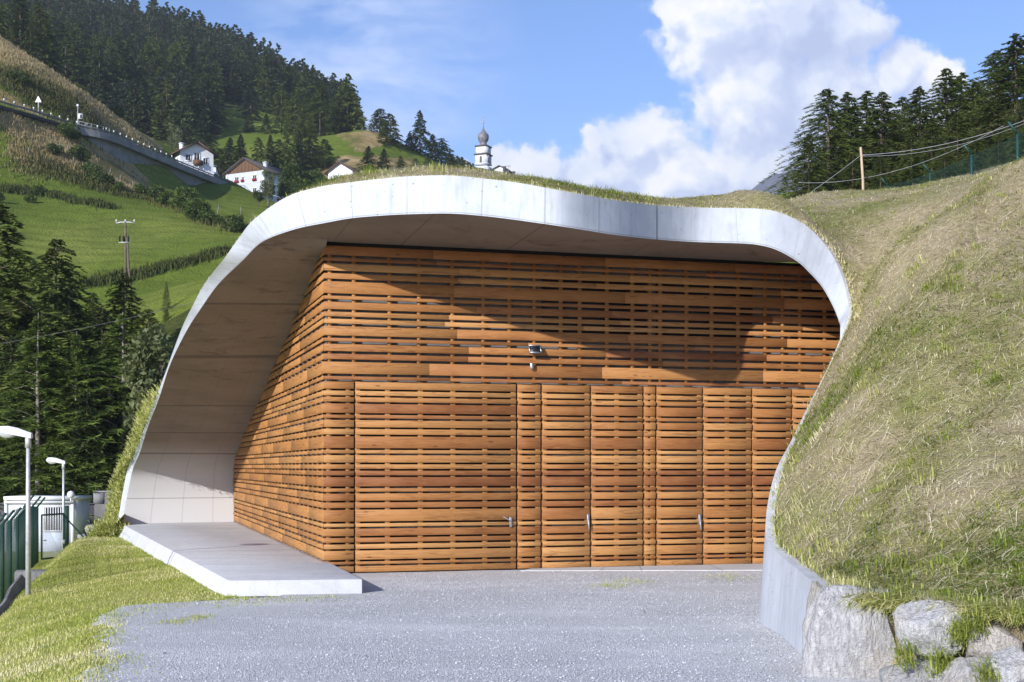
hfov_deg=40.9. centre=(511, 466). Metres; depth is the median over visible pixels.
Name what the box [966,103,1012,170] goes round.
larch tree
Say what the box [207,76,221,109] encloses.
forest conifer
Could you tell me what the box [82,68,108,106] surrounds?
forest conifer
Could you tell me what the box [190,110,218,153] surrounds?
conifer
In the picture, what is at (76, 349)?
spruce tree
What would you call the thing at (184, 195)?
bush
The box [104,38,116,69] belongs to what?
forest conifer
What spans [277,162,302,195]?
leafy tree
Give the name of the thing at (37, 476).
young larch
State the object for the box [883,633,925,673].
grass tuft
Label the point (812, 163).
larch tree
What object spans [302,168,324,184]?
leafy tree
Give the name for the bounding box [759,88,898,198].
larch tree
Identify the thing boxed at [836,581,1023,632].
bank grass
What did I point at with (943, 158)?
larch tree
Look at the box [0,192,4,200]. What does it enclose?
bush
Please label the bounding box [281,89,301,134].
conifer
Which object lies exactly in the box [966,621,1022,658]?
boulder
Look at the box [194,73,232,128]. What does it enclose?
forest conifer
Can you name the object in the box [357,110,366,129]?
conifer
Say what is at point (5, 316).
larch tree
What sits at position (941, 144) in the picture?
cable
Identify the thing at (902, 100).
larch tree
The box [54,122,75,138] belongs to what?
bush
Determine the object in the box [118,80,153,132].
forest conifer
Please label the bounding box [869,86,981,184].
larch tree
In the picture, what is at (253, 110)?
conifer
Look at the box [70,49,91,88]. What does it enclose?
forest conifer
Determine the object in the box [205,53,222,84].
forest conifer
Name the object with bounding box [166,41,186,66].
forest conifer
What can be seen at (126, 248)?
power pole
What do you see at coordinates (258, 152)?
conifer
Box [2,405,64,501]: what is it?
spruce tree
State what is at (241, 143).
conifer
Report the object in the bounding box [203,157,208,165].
window
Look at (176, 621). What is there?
weeds
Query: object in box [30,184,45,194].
bush
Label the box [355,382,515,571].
garage door
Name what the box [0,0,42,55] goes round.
conifer
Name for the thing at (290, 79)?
forest conifer
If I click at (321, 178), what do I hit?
leafy tree
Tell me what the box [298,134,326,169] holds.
conifer
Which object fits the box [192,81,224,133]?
forest conifer
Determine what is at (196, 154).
window
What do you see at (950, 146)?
cable
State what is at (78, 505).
cabin
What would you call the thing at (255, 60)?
forest conifer
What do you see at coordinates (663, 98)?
sky
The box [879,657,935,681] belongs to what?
boulder
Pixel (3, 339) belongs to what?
larch tree
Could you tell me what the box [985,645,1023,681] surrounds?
boulder
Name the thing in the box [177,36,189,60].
forest conifer
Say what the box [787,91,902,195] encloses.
larch tree
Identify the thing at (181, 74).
forest conifer
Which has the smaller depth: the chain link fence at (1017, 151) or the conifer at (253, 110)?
the chain link fence at (1017, 151)
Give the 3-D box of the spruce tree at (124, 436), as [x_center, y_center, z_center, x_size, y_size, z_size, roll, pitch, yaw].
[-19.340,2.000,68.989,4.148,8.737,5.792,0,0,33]
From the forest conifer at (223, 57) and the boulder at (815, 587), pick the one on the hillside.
the forest conifer at (223, 57)
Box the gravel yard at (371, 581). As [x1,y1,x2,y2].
[70,565,879,681]
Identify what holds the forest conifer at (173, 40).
on the hillside
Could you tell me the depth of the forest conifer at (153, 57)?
460.99 m
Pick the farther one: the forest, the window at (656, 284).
the forest
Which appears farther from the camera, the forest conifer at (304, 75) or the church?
the forest conifer at (304, 75)
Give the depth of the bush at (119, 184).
229.64 m
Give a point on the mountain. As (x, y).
(770, 182)
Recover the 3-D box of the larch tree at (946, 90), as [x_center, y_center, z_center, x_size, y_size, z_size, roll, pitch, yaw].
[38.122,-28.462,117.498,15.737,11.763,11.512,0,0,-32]
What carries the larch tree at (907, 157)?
on the hillside
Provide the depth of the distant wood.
592.21 m
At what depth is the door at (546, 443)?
30.79 m
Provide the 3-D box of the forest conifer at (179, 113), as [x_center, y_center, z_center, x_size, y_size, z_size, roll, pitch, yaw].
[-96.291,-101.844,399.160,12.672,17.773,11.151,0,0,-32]
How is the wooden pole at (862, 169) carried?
on the grass mound
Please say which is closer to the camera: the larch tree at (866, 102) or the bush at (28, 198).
the larch tree at (866, 102)
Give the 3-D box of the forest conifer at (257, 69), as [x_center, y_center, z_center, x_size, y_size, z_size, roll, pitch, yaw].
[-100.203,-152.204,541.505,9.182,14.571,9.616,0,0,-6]
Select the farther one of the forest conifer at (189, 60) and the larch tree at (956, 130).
the forest conifer at (189, 60)
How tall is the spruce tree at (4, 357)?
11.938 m
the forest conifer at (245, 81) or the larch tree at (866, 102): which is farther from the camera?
the forest conifer at (245, 81)
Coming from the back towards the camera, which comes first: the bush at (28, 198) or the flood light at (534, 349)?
the bush at (28, 198)
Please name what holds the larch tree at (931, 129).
on the hillside
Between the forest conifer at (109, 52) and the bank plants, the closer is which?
the bank plants
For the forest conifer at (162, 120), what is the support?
on the hillside
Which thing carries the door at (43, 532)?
in the cabin
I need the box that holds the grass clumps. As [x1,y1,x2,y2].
[327,161,1023,599]
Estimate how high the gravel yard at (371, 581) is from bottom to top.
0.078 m
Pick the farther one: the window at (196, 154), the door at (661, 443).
the window at (196, 154)
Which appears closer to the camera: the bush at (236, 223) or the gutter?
the gutter
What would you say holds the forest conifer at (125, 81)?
on the hillside
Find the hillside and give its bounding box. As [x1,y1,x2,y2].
[0,37,1022,515]
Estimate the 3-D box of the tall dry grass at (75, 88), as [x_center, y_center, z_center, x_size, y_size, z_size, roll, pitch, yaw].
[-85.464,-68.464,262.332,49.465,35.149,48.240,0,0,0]
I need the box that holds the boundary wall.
[0,491,121,550]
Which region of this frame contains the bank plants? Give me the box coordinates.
[85,494,120,536]
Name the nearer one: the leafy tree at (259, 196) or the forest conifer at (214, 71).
the leafy tree at (259, 196)
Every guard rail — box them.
[0,101,74,123]
[78,124,231,182]
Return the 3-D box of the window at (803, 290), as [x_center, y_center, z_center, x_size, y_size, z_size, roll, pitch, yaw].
[7.349,-3.580,32.725,1.584,1.520,0.020,0,0,-16]
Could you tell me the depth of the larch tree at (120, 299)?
81.77 m
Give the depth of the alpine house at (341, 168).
344.79 m
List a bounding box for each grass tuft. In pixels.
[873,577,911,618]
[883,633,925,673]
[914,639,959,680]
[929,611,979,656]
[948,603,999,645]
[963,655,1003,681]
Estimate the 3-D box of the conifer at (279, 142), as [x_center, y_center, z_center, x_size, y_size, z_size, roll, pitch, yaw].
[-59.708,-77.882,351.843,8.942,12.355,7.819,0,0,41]
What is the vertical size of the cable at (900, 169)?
0.503 m
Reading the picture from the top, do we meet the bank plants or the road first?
the road
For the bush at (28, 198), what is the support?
on the hillside
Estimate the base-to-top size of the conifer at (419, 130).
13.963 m
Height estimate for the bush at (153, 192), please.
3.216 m
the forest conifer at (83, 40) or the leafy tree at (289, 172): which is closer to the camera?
the leafy tree at (289, 172)
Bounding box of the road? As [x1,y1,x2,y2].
[0,105,73,129]
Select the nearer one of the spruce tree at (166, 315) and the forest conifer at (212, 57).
the spruce tree at (166, 315)
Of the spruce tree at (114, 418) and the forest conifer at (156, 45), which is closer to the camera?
the spruce tree at (114, 418)
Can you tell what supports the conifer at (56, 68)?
on the hillside
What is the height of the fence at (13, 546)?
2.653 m
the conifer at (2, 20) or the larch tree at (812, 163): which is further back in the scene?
the conifer at (2, 20)
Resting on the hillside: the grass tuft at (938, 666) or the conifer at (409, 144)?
the conifer at (409, 144)
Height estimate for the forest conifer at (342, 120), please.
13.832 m
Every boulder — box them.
[802,584,897,678]
[806,581,822,610]
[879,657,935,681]
[892,599,975,656]
[934,656,988,681]
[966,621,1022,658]
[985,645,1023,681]
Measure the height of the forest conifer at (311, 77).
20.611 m
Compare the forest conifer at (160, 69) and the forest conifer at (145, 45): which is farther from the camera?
the forest conifer at (145, 45)
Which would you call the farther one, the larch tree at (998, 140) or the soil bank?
the larch tree at (998, 140)
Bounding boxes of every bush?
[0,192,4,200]
[2,70,14,78]
[10,69,30,84]
[22,194,37,202]
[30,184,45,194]
[46,143,63,155]
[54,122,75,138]
[61,121,82,139]
[66,145,92,161]
[75,162,94,172]
[81,513,129,537]
[84,166,106,179]
[94,172,114,183]
[112,181,124,190]
[118,323,174,399]
[122,358,161,428]
[133,182,152,196]
[145,184,169,200]
[154,191,173,206]
[167,186,198,208]
[180,196,202,211]
[183,198,213,219]
[195,212,215,224]
[213,217,225,226]
[221,214,248,232]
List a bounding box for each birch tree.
[165,124,184,150]
[259,170,275,205]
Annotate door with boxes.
[43,532,61,551]
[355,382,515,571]
[541,385,589,567]
[590,386,642,566]
[656,387,701,565]
[702,388,751,564]
[791,389,815,439]
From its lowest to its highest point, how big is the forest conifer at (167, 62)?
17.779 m
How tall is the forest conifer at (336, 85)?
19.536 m
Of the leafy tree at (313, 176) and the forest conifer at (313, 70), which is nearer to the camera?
the leafy tree at (313, 176)
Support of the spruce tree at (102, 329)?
on the hillside
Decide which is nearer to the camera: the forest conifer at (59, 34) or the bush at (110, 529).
the bush at (110, 529)
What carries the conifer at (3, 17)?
on the hillside
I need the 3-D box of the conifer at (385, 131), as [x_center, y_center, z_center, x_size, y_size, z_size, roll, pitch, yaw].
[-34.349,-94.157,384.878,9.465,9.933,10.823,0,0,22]
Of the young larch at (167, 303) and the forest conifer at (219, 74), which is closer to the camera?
the young larch at (167, 303)
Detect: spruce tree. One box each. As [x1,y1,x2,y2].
[0,308,84,480]
[0,335,64,499]
[0,385,16,495]
[0,396,47,498]
[2,289,98,494]
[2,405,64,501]
[34,358,98,490]
[36,391,118,502]
[67,381,140,493]
[68,307,131,414]
[99,423,139,490]
[100,389,137,475]
[160,307,170,323]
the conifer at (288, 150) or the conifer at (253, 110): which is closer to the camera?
the conifer at (288, 150)
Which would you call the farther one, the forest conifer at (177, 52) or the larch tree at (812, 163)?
the forest conifer at (177, 52)
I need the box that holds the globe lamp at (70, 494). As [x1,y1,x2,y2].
[67,491,74,501]
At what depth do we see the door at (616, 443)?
31.13 m
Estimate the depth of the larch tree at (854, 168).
105.86 m
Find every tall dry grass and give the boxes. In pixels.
[0,35,183,186]
[0,103,105,161]
[0,111,137,193]
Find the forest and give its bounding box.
[0,0,365,123]
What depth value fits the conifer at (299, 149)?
354.69 m
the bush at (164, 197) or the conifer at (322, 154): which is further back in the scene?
the conifer at (322, 154)
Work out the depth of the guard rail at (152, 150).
264.57 m
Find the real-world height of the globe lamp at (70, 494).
0.490 m
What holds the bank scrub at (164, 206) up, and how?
on the hillside
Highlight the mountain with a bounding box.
[751,167,830,194]
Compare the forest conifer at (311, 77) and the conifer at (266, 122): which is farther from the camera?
the forest conifer at (311, 77)
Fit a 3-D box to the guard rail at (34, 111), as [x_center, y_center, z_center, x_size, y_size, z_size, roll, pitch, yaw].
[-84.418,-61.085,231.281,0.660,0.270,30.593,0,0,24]
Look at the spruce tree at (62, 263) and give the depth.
79.84 m
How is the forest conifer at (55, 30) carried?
on the hillside
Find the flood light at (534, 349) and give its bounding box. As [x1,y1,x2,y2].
[528,345,541,353]
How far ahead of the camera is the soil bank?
14.23 m
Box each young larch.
[0,313,106,525]
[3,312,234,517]
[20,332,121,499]
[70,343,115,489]
[159,281,170,311]
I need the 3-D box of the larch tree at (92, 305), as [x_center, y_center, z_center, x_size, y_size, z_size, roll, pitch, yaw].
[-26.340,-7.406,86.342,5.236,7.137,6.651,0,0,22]
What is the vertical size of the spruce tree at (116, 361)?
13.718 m
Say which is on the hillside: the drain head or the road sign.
the road sign
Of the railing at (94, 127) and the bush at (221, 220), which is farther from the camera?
the railing at (94, 127)
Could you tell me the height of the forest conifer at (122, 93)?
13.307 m
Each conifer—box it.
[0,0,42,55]
[0,3,10,38]
[0,6,10,38]
[4,26,17,47]
[19,20,46,62]
[24,2,62,69]
[37,17,64,76]
[40,23,71,73]
[42,31,69,78]
[53,37,84,88]
[54,26,68,75]
[60,32,74,75]
[67,32,94,84]
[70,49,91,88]
[80,46,119,107]
[81,49,110,102]
[82,44,111,95]
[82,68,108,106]
[85,34,108,68]
[101,39,106,46]
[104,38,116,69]
[105,82,137,117]
[116,79,129,107]
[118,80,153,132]
[120,77,155,136]
[122,36,143,83]
[134,39,152,65]
[136,44,163,88]
[145,78,186,136]
[146,39,163,61]
[147,70,179,119]
[149,60,174,107]
[149,63,176,115]
[149,96,171,139]
[157,87,199,142]
[164,43,187,82]
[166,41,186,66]
[166,80,221,138]
[167,37,184,55]
[172,68,188,123]
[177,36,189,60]
[181,73,198,131]
[184,55,199,79]
[187,42,201,66]
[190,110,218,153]
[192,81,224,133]
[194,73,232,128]
[195,72,220,114]
[196,74,223,131]
[202,53,227,84]
[203,40,223,78]
[205,51,231,93]
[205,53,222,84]
[206,70,225,109]
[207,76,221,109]
[209,60,230,99]
[211,65,228,101]
[213,149,230,176]
[218,137,239,178]
[229,134,249,162]
[232,66,253,102]
[235,62,249,95]
[236,86,263,120]
[242,114,256,132]
[243,56,256,93]
[248,52,261,84]
[249,67,283,114]
[249,137,269,162]
[250,62,259,94]
[255,55,271,86]
[255,58,276,107]
[258,63,293,116]
[258,114,271,133]
[263,85,293,134]
[263,134,279,166]
[271,139,288,169]
[272,82,290,110]
[274,134,300,168]
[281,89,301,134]
[282,64,300,108]
[285,67,299,93]
[287,89,304,124]
[289,130,313,172]
[291,123,314,164]
[292,97,321,135]
[295,69,311,117]
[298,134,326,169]
[301,82,338,137]
[301,87,324,128]
[307,71,315,85]
[309,77,333,111]
[310,65,316,79]
[311,139,336,170]
[313,70,323,81]
[318,92,327,130]
[322,78,333,97]
[323,73,367,132]
[326,73,338,84]
[326,94,345,133]
[327,82,344,115]
[334,94,359,132]
[349,86,363,112]
[355,146,379,171]
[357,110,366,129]
[365,108,394,136]
[376,113,407,147]
[377,148,392,170]
[395,156,406,168]
[403,110,430,153]
[404,132,418,151]
[409,158,421,167]
[421,134,449,161]
[422,157,431,165]
[428,138,459,164]
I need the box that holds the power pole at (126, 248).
[115,219,134,297]
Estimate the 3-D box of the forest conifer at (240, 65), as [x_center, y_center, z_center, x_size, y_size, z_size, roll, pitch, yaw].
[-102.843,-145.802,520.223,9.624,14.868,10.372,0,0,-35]
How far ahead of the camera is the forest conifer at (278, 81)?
500.85 m
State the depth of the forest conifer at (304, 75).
504.36 m
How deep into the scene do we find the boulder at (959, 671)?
13.56 m
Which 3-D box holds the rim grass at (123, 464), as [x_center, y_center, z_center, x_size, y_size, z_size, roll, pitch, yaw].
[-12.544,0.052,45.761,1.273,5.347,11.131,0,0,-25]
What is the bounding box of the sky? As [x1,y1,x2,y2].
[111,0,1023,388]
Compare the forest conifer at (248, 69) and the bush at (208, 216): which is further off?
the forest conifer at (248, 69)
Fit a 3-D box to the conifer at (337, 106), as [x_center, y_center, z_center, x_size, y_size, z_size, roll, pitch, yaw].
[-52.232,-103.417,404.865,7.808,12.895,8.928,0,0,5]
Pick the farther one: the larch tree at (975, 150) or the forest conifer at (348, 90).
the forest conifer at (348, 90)
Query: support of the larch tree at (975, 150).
on the hillside
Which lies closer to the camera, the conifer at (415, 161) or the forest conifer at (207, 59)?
the conifer at (415, 161)
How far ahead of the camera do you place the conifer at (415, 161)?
364.86 m
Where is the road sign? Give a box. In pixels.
[35,96,40,113]
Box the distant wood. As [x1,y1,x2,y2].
[448,156,474,166]
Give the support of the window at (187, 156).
in the alpine house at (199, 154)
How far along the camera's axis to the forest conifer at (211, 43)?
553.03 m
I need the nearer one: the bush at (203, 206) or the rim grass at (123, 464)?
the rim grass at (123, 464)
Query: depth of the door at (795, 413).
32.40 m
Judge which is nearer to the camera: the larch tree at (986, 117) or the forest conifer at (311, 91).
the larch tree at (986, 117)
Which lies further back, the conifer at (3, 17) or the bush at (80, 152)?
the conifer at (3, 17)
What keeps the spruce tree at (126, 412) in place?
on the hillside
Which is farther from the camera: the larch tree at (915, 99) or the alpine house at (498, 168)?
the alpine house at (498, 168)
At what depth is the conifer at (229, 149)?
339.50 m
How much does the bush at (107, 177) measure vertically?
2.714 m
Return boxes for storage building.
[118,175,851,653]
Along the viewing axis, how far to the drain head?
36.72 m
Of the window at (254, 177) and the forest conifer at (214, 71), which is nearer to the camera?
the window at (254, 177)
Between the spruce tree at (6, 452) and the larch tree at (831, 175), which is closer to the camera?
the spruce tree at (6, 452)
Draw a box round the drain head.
[15,569,47,581]
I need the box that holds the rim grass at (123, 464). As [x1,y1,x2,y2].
[102,380,161,525]
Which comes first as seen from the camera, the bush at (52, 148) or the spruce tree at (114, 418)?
the spruce tree at (114, 418)
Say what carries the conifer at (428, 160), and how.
on the hillside
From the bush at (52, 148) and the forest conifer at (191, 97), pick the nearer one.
the bush at (52, 148)
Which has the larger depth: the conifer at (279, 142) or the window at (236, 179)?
the conifer at (279, 142)
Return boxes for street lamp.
[0,426,32,595]
[46,457,65,549]
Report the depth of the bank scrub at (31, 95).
250.69 m
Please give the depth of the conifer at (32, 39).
295.88 m
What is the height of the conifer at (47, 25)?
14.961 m
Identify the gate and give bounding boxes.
[41,506,83,559]
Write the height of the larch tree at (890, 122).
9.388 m
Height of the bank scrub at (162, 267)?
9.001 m
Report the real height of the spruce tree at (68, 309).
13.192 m
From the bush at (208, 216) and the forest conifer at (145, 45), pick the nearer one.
the bush at (208, 216)
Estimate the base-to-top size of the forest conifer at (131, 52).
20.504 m
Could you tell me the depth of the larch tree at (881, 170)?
103.82 m
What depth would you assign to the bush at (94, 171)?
230.20 m
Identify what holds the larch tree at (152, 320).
on the hillside
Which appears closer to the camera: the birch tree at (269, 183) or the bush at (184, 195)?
the bush at (184, 195)
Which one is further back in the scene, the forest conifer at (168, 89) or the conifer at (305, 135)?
the forest conifer at (168, 89)
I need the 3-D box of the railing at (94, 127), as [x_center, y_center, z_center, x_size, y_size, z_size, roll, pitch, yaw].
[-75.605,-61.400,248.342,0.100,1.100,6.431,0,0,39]
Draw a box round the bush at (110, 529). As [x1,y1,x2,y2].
[81,513,129,537]
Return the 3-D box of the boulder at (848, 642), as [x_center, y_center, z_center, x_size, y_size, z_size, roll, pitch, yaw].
[3.797,2.145,15.127,1.194,1.679,0.653,3,0,-8]
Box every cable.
[1,302,193,343]
[799,127,1000,182]
[865,121,1022,154]
[884,124,1022,155]
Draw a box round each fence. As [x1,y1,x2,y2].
[0,495,45,602]
[880,121,1023,187]
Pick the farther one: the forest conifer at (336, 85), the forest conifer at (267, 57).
the forest conifer at (267, 57)
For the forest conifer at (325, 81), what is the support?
on the hillside
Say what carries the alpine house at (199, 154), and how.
on the hillside
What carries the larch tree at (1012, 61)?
on the hillside
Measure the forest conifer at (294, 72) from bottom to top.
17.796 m
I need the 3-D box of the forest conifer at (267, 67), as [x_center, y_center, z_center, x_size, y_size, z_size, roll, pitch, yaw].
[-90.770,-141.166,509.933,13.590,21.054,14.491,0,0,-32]
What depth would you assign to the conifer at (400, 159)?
359.73 m
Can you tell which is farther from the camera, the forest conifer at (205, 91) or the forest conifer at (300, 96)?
the forest conifer at (300, 96)
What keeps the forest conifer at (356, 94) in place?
on the hillside
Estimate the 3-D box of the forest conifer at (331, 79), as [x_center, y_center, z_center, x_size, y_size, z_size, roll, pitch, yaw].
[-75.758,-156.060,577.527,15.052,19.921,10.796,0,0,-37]
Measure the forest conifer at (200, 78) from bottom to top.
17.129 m
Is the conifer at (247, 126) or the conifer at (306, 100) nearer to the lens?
the conifer at (306, 100)
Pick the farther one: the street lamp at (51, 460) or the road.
the road
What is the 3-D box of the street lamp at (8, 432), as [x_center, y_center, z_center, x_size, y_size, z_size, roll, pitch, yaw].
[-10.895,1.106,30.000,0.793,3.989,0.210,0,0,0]
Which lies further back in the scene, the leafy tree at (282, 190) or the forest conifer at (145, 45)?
the forest conifer at (145, 45)
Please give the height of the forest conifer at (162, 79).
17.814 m
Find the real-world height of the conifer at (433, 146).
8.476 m
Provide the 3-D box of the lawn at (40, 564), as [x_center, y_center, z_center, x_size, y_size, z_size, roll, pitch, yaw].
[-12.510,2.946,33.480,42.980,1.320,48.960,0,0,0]
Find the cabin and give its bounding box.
[3,495,91,551]
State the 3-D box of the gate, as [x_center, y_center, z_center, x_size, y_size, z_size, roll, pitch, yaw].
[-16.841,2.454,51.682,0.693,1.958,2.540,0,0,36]
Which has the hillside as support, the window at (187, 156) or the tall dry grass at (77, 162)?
the tall dry grass at (77, 162)
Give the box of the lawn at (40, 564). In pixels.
[0,536,275,681]
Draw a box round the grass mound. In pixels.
[117,158,1023,612]
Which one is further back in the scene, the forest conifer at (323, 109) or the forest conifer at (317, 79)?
the forest conifer at (317, 79)
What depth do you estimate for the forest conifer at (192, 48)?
534.83 m
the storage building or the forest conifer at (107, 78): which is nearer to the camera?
the storage building
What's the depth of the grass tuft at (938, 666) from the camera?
13.72 m
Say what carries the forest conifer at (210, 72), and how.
on the hillside
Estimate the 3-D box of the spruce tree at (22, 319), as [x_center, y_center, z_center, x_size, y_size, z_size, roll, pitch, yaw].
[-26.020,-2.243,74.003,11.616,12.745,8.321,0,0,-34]
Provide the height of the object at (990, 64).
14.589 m
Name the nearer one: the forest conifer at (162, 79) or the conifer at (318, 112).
the conifer at (318, 112)
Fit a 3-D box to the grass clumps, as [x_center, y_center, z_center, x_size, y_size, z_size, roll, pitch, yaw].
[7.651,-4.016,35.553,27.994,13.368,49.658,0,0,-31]
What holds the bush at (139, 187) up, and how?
on the hillside
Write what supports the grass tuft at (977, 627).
on the bank grass at (1018, 612)
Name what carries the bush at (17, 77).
on the hillside
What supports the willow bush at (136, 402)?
on the grass mound
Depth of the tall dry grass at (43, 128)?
234.54 m
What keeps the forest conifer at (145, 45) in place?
on the hillside
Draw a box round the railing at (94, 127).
[79,121,109,133]
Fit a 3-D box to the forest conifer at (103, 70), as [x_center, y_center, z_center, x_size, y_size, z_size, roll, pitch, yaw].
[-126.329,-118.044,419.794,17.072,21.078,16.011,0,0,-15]
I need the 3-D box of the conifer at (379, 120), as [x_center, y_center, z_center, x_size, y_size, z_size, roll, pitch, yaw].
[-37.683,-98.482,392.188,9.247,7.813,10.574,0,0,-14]
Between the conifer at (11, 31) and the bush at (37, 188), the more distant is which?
the conifer at (11, 31)
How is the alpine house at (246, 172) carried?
on the hillside
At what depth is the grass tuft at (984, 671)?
13.18 m
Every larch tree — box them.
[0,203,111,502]
[0,279,36,377]
[0,310,57,494]
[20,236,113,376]
[62,293,118,371]
[94,271,163,404]
[115,307,234,511]
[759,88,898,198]
[767,135,841,198]
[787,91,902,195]
[799,154,837,193]
[812,91,921,190]
[835,153,868,190]
[836,91,934,188]
[865,154,901,189]
[868,133,917,185]
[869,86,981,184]
[879,97,922,153]
[884,133,936,188]
[904,118,960,183]
[906,68,980,169]
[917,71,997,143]
[921,143,965,181]
[923,32,1023,171]
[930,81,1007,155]
[933,112,981,179]
[947,133,994,178]
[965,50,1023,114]
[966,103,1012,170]
[979,95,1023,164]
[981,138,1014,168]
[982,45,1023,123]
[986,98,1023,162]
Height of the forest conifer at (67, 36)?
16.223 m
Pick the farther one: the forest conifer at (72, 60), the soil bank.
the forest conifer at (72, 60)
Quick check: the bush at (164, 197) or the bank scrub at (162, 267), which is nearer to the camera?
the bank scrub at (162, 267)
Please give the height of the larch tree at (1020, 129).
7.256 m
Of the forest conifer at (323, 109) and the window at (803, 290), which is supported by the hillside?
the forest conifer at (323, 109)
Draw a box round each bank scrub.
[0,53,144,179]
[0,131,150,200]
[0,181,121,209]
[72,243,232,287]
[133,192,246,234]
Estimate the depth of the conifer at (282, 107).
414.48 m
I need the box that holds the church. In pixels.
[465,117,492,168]
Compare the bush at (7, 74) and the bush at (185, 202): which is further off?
the bush at (7, 74)
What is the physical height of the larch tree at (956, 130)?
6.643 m
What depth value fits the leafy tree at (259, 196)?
279.68 m
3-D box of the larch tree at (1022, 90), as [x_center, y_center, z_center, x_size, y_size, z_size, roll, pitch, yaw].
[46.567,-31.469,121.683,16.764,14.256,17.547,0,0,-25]
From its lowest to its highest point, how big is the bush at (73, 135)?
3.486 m
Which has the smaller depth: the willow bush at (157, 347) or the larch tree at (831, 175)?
the willow bush at (157, 347)
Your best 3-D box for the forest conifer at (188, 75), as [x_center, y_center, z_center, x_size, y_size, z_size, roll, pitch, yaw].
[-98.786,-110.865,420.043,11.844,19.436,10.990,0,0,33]
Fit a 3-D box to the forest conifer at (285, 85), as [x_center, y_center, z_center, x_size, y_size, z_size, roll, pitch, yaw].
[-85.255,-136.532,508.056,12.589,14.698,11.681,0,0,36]
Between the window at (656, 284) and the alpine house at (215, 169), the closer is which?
the window at (656, 284)
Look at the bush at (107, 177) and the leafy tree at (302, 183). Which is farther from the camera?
the leafy tree at (302, 183)
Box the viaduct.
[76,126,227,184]
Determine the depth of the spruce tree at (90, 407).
68.56 m
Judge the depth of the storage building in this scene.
30.74 m
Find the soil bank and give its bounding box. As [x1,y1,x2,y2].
[889,606,1023,664]
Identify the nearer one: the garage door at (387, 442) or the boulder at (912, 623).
the boulder at (912, 623)
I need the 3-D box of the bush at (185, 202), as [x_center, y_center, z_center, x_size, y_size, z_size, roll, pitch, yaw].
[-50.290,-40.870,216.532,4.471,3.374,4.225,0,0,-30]
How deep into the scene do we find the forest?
630.86 m
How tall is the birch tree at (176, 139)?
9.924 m
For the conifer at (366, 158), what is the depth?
349.52 m
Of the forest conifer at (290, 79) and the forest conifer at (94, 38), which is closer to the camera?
the forest conifer at (94, 38)
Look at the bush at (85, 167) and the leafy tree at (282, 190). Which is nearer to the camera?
the bush at (85, 167)
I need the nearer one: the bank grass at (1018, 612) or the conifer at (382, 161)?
the bank grass at (1018, 612)
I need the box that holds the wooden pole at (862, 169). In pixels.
[859,147,863,189]
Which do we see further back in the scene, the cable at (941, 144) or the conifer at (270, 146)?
the conifer at (270, 146)
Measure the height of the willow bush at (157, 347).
3.472 m
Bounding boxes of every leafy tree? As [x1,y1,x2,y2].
[108,105,124,119]
[253,190,264,206]
[276,179,291,198]
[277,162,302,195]
[291,177,314,194]
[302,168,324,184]
[315,175,328,184]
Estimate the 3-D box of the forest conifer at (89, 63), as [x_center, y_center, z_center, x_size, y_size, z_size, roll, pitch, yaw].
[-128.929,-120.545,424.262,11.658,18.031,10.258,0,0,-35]
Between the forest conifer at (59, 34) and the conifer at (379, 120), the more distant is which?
the forest conifer at (59, 34)
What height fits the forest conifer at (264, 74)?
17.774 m
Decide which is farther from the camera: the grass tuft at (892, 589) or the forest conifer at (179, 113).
the forest conifer at (179, 113)
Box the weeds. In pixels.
[21,571,761,681]
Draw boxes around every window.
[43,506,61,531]
[185,154,190,161]
[194,152,199,159]
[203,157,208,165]
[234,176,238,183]
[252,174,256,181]
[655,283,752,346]
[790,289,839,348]
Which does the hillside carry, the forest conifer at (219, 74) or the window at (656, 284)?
the forest conifer at (219, 74)
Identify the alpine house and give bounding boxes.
[169,141,219,175]
[213,165,219,174]
[222,157,285,201]
[323,161,358,178]
[490,165,511,172]
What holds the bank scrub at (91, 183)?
on the hillside
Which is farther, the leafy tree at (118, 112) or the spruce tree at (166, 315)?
the leafy tree at (118, 112)
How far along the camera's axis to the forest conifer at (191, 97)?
407.24 m
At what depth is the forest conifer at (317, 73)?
550.48 m
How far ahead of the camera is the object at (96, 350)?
71.83 m
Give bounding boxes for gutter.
[0,575,24,614]

